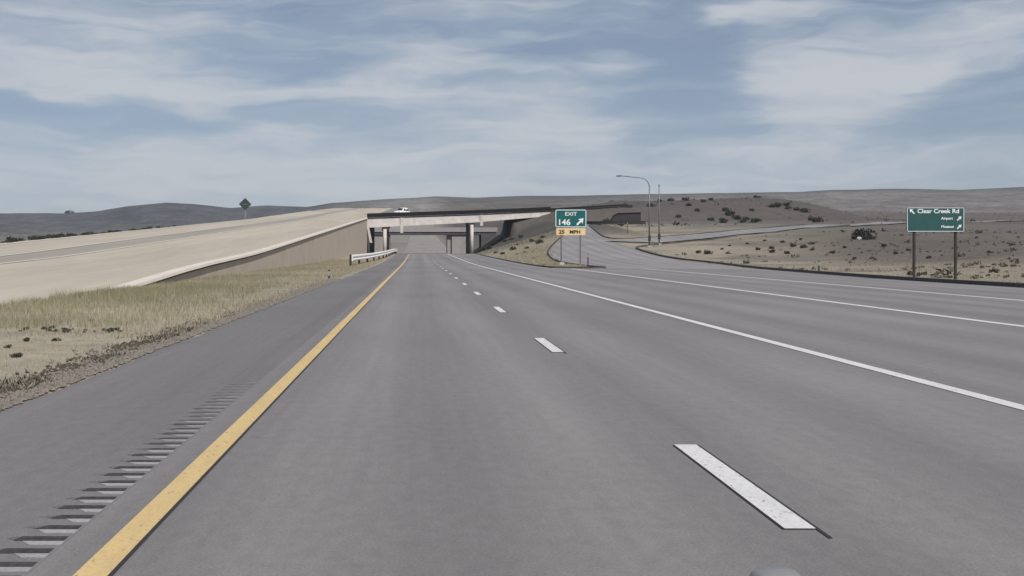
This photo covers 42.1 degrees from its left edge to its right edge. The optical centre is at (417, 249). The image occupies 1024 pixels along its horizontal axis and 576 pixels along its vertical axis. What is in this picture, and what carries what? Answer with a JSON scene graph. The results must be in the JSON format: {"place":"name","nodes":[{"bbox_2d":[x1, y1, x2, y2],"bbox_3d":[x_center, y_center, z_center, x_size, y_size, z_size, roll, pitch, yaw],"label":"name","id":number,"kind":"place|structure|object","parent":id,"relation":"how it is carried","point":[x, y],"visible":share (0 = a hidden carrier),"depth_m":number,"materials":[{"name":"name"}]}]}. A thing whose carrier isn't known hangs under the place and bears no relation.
{"place":"outdoors","nodes":[
{"label":"outdoors","id":0,"kind":"place"},
{"bbox_2d":[0,278,340,411],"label":"gravel","id":1,"kind":"structure","parent":0,"point":[69,376],"depth_m":18.12,"materials":[{"name":"grey gravel"}]},
{"bbox_2d":[0,208,391,304],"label":"ramp road","id":2,"kind":"structure","parent":0,"point":[43,268],"depth_m":102.02,"materials":[{"name":"concrete"}]},
{"bbox_2d":[0,254,404,539],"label":"road shoulder","id":3,"kind":"object","parent":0,"point":[55,446],"visible":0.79,"depth_m":12.89},
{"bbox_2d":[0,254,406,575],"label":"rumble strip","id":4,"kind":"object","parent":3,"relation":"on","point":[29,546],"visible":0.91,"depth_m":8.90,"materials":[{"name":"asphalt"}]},
{"bbox_2d":[403,237,446,253],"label":"road","id":5,"kind":"structure","parent":0,"point":[425,245],"depth_m":502.27,"materials":[{"name":"grey asphalt"}]},
{"bbox_2d":[0,198,1023,400],"bbox_3d":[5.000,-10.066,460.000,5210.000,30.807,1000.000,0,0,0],"label":"ground","id":6,"kind":"structure","parent":0,"point":[528,228],"depth_m":170.99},
{"bbox_2d":[5,236,18,241],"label":"scrub bush","id":7,"kind":"object","parent":6,"relation":"on","point":[10,238],"visible":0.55,"depth_m":128.84,"materials":[{"name":"green plant"}]},
{"bbox_2d":[28,236,41,239],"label":"scrub bush","id":8,"kind":"object","parent":6,"relation":"on","point":[34,238],"visible":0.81,"depth_m":136.41,"materials":[{"name":"green plant"}]},
{"bbox_2d":[0,326,196,393],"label":"dark clods","id":9,"kind":"object","parent":6,"relation":"on","point":[60,366],"visible":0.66,"depth_m":18.02,"materials":[{"name":"brown soil"}]},
{"bbox_2d":[0,311,236,389],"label":"edge weeds","id":10,"kind":"object","parent":6,"relation":"on","point":[30,382],"visible":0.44,"depth_m":17.82,"materials":[{"name":"beige plant"}]},
{"bbox_2d":[0,280,291,328],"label":"tall grass","id":11,"kind":"structure","parent":6,"relation":"on","point":[147,296],"depth_m":37.15,"materials":[{"name":"beige plant"}]},
{"bbox_2d":[0,260,381,395],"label":"verge grass","id":12,"kind":"structure","parent":6,"relation":"on","point":[281,278],"depth_m":33.52,"materials":[{"name":"beige plant"}]},
{"bbox_2d":[70,259,348,297],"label":"bank grass","id":13,"kind":"structure","parent":6,"relation":"on","point":[243,275],"depth_m":63.25,"materials":[{"name":"beige plant"}]},
{"bbox_2d":[104,218,367,289],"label":"retaining wall","id":14,"kind":"structure","parent":6,"relation":"on","point":[344,240],"depth_m":112.13,"materials":[{"name":"concrete"}]},
{"bbox_2d":[239,198,250,209],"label":"warning sign","id":15,"kind":"object","parent":6,"relation":"on","point":[244,203],"visible":0.88,"depth_m":181.00,"materials":[{"name":"metal"}]},
{"bbox_2d":[349,249,397,265],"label":"guardrail","id":16,"kind":"object","parent":6,"relation":"on","point":[366,256],"visible":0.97,"depth_m":147.77,"materials":[{"name":"metal"}]},
{"bbox_2d":[375,227,499,253],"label":"second overpass","id":17,"kind":"object","parent":6,"relation":"on","point":[455,240],"visible":0.56,"depth_m":352.00,"materials":[{"name":"concrete"}]},
{"bbox_2d":[365,207,550,253],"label":"overpass bridge","id":18,"kind":"structure","parent":6,"relation":"on","point":[387,221],"depth_m":303.00,"materials":[{"name":"grey concrete"}]},
{"bbox_2d":[394,208,409,212],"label":"white car","id":19,"kind":"object","parent":18,"relation":"on","point":[403,210],"visible":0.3,"depth_m":317.30,"materials":[{"name":"paint"}]},
{"bbox_2d":[479,231,586,266],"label":"gore grass","id":20,"kind":"structure","parent":6,"relation":"on","point":[546,259],"depth_m":170.36,"materials":[{"name":"beige plant"}]},
{"bbox_2d":[480,235,605,267],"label":"kerb","id":21,"kind":"structure","parent":6,"relation":"on","point":[590,266],"depth_m":124.69,"materials":[{"name":"concrete"}]},
{"bbox_2d":[555,209,586,264],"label":"exit sign","id":22,"kind":"object","parent":6,"relation":"on","point":[570,221],"visible":0.98,"depth_m":118.00,"materials":[{"name":"metal"}]},
{"bbox_2d":[550,204,627,212],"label":"guardrail","id":23,"kind":"object","parent":6,"relation":"on","point":[601,206],"visible":0.84,"depth_m":316.86,"materials":[{"name":"metal"}]},
{"bbox_2d":[587,221,645,224],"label":"guardrail","id":24,"kind":"object","parent":6,"relation":"on","point":[615,222],"visible":0.75,"depth_m":257.23,"materials":[{"name":"metal"}]},
{"bbox_2d":[610,212,640,220],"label":"bank wall","id":25,"kind":"structure","parent":6,"relation":"on","point":[632,216],"depth_m":262.00,"materials":[{"name":"concrete"}]},
{"bbox_2d":[616,175,651,246],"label":"street lamp","id":26,"kind":"object","parent":6,"relation":"on","point":[649,239],"visible":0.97,"depth_m":174.91,"materials":[{"name":"grey metal"}]},
{"bbox_2d":[656,185,661,244],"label":"utility pole","id":27,"kind":"object","parent":6,"relation":"on","point":[659,237],"visible":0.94,"depth_m":179.94,"materials":[{"name":"grey metal"}]},
{"bbox_2d":[588,224,804,238],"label":"kerb","id":28,"kind":"structure","parent":6,"relation":"on","point":[689,234],"depth_m":211.73,"materials":[{"name":"concrete"}]},
{"bbox_2d":[718,217,728,222],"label":"sagebrush","id":29,"kind":"object","parent":6,"relation":"on","point":[722,220],"visible":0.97,"depth_m":274.33,"materials":[{"name":"green plant"}]},
{"bbox_2d":[725,210,735,215],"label":"sagebrush","id":30,"kind":"object","parent":6,"relation":"on","point":[728,212],"visible":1,"depth_m":322.89,"materials":[{"name":"green plant"}]},
{"bbox_2d":[731,214,740,218],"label":"sagebrush","id":31,"kind":"object","parent":6,"relation":"on","point":[736,216],"visible":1,"depth_m":319.64,"materials":[{"name":"green plant"}]},
{"bbox_2d":[748,218,759,222],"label":"sagebrush","id":32,"kind":"object","parent":6,"relation":"on","point":[755,220],"visible":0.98,"depth_m":274.91,"materials":[{"name":"green plant"}]},
{"bbox_2d":[800,208,811,212],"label":"sagebrush","id":33,"kind":"object","parent":6,"relation":"on","point":[803,210],"visible":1,"depth_m":342.44,"materials":[{"name":"green plant"}]},
{"bbox_2d":[594,198,1023,226],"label":"hill scrub","id":34,"kind":"object","parent":6,"relation":"on","point":[779,213],"visible":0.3,"depth_m":301.32,"materials":[{"name":"plant"}]},
{"bbox_2d":[596,222,1023,282],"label":"roadside scrub","id":35,"kind":"object","parent":6,"relation":"on","point":[881,261],"visible":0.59,"depth_m":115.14,"materials":[{"name":"beige plant"}]},
{"bbox_2d":[812,216,823,221],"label":"sagebrush","id":36,"kind":"object","parent":6,"relation":"on","point":[816,219],"visible":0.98,"depth_m":274.63,"materials":[{"name":"green plant"}]},
{"bbox_2d":[635,224,1023,287],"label":"kerb","id":37,"kind":"structure","parent":6,"relation":"on","point":[991,283],"depth_m":75.37,"materials":[{"name":"concrete"}]},
{"bbox_2d":[854,228,876,237],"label":"juniper bush","id":38,"kind":"object","parent":6,"relation":"on","point":[860,232],"visible":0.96,"depth_m":174.04,"materials":[{"name":"green plant"}]},
{"bbox_2d":[863,234,875,239],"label":"juniper bush","id":39,"kind":"object","parent":6,"relation":"on","point":[867,236],"visible":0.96,"depth_m":172.70,"materials":[{"name":"green plant"}]},
{"bbox_2d":[906,207,963,278],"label":"guide sign","id":40,"kind":"object","parent":6,"relation":"on","point":[934,219],"visible":1,"depth_m":67.00,"materials":[{"name":"green metal"}]},
{"bbox_2d":[0,187,1023,242],"bbox_3d":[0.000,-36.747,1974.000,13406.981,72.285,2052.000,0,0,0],"label":"hills","id":41,"kind":"structure","parent":0,"point":[988,200],"depth_m":1249.91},
{"bbox_2d":[0,0,1023,212],"label":"sky","id":42,"kind":"structure","parent":0,"point":[105,104],"materials":[{"name":"blue"}]},
{"bbox_2d":[26,254,1023,575],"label":"road","id":43,"kind":"structure","parent":0,"point":[442,414],"depth_m":10.45,"materials":[{"name":"grey asphalt"}]},
{"bbox_2d":[549,224,751,268],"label":"exit road","id":44,"kind":"structure","parent":0,"point":[598,248],"depth_m":151.21,"materials":[{"name":"grey asphalt"}]},
{"bbox_2d":[749,567,799,575],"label":"car hood","id":45,"kind":"object","parent":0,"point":[772,571],"visible":1,"depth_m":1.49,"materials":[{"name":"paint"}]},
{"bbox_2d":[605,220,1014,242],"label":"side road","id":46,"kind":"structure","parent":0,"point":[696,236],"depth_m":205.83,"materials":[{"name":"grey asphalt"}]}
]}

